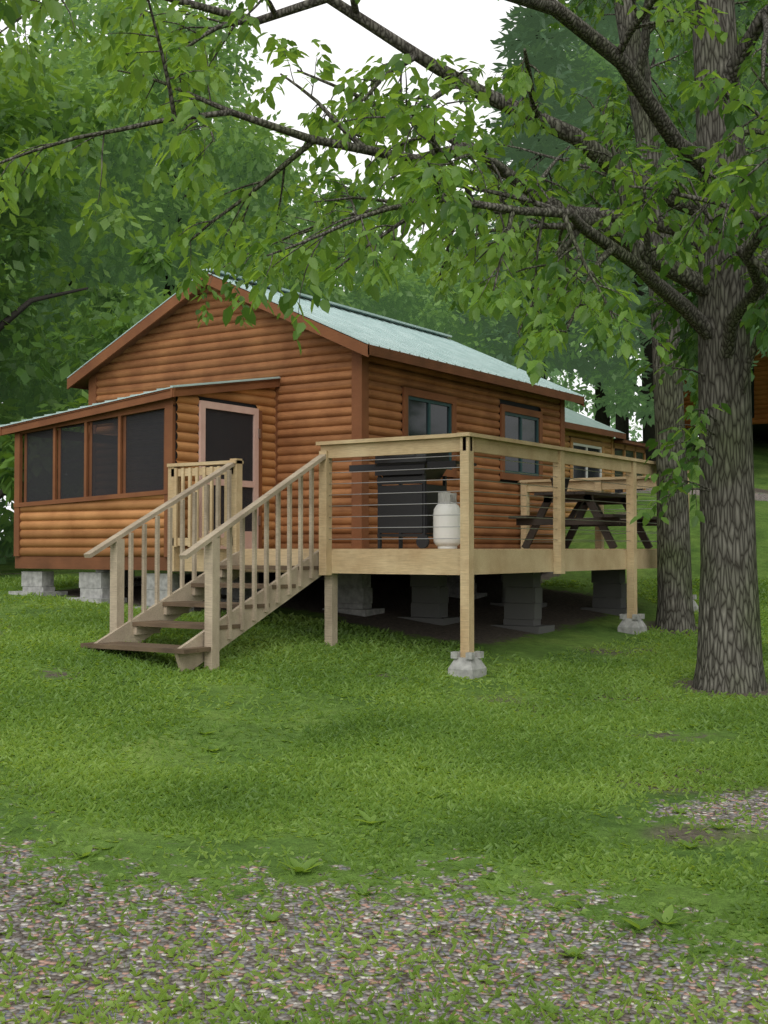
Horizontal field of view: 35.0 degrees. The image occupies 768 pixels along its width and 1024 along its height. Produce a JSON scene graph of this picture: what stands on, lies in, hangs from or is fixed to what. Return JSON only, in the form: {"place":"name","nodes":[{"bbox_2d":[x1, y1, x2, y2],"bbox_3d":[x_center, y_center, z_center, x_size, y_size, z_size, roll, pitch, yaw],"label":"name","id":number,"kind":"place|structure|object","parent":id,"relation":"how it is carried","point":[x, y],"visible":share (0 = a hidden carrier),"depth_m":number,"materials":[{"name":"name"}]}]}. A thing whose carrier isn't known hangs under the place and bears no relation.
{"place":"outdoors","nodes":[
{"label":"outdoors","id":0,"kind":"place"},
{"bbox_2d":[0,0,698,531],"label":"sky","id":1,"kind":"structure","parent":0,"point":[455,28],"materials":[{"name":"white"}]},
{"bbox_2d":[0,437,767,1023],"bbox_3d":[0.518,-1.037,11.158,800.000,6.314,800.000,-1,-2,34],"label":"terrain","id":2,"kind":"structure","parent":0,"point":[570,619],"depth_m":5.93,"materials":[{"name":"green plant"}]},
{"bbox_2d":[9,569,552,616],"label":"foundation blocks","id":3,"kind":"structure","parent":2,"relation":"on","point":[354,594],"depth_m":15.47,"materials":[{"name":"concrete"}]},
{"bbox_2d":[0,376,280,569],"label":"screened porch","id":4,"kind":"object","parent":3,"relation":"on","point":[72,504],"visible":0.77,"depth_m":15.29,"materials":[{"name":"brown wood"}]},
{"bbox_2d":[88,287,564,548],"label":"cabin walls","id":5,"kind":"structure","parent":3,"relation":"on","point":[328,390],"depth_m":16.47,"materials":[{"name":"brown wood"}]},
{"bbox_2d":[67,268,583,405],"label":"cabin roof","id":6,"kind":"structure","parent":5,"relation":"on","point":[365,333],"depth_m":17.41,"materials":[{"name":"teal metal"}]},
{"bbox_2d":[0,0,767,693],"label":"trees","id":7,"kind":"object","parent":2,"relation":"on","point":[126,44],"depth_m":10.47,"materials":[{"name":"green plant"}]},
{"bbox_2d":[0,574,767,1023],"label":"lawn grass and weeds","id":8,"kind":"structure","parent":2,"relation":"on","point":[326,792],"depth_m":7.92,"materials":[{"name":"green plant"}]},
{"bbox_2d":[0,0,767,563],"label":"trees","id":9,"kind":"object","parent":2,"relation":"on","point":[48,346],"depth_m":27.33,"materials":[{"name":"green plant"}]},
{"bbox_2d":[80,432,698,678],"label":"deck and stairs","id":10,"kind":"structure","parent":2,"relation":"on","point":[300,568],"depth_m":12.83,"materials":[{"name":"wood"}]},
{"bbox_2d":[349,452,476,548],"bbox_3d":[0.301,-0.185,13.405,1.380,1.174,0.557,-1,-2,34],"label":"gas grill","id":11,"kind":"object","parent":10,"relation":"on","point":[395,513],"visible":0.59,"depth_m":13.20,"materials":[{"name":"black metal"}]},
{"bbox_2d":[433,492,459,548],"bbox_3d":[0.678,0.091,13.043,0.304,0.600,0.304,-1,-2,34],"label":"propane cylinder","id":12,"kind":"object","parent":10,"relation":"on","point":[450,518],"visible":0.95,"depth_m":12.93,"materials":[{"name":"white metal"}]},
{"bbox_2d":[508,477,656,548],"bbox_3d":[2.841,0.042,17.004,1.532,0.984,1.800,-1,-2,34],"label":"picnic table","id":13,"kind":"object","parent":10,"relation":"on","point":[583,505],"visible":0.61,"depth_m":16.67,"materials":[{"name":"black wood"}]},
{"bbox_2d":[399,569,637,633],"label":"piers","id":14,"kind":"structure","parent":2,"relation":"on","point":[522,604],"depth_m":15.19,"materials":[{"name":"grey concrete"}]},
{"bbox_2d":[444,0,767,439],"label":"tree","id":15,"kind":"object","parent":2,"relation":"on","point":[526,29],"depth_m":35.83,"materials":[{"name":"green plant"}]},
{"bbox_2d":[565,408,655,516],"bbox_3d":[2.394,-1.035,26.286,5.500,3.647,5.070,-1,-2,34],"label":"neighbour cabin","id":16,"kind":"object","parent":2,"relation":"on","point":[582,432],"visible":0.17,"depth_m":24.64,"materials":[{"name":"brown wood"}]},
{"bbox_2d":[683,341,767,438],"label":"distant cabin","id":17,"kind":"object","parent":2,"relation":"on","point":[759,389],"visible":0.01,"depth_m":38.19,"materials":[{"name":"orange wood"}]}
]}

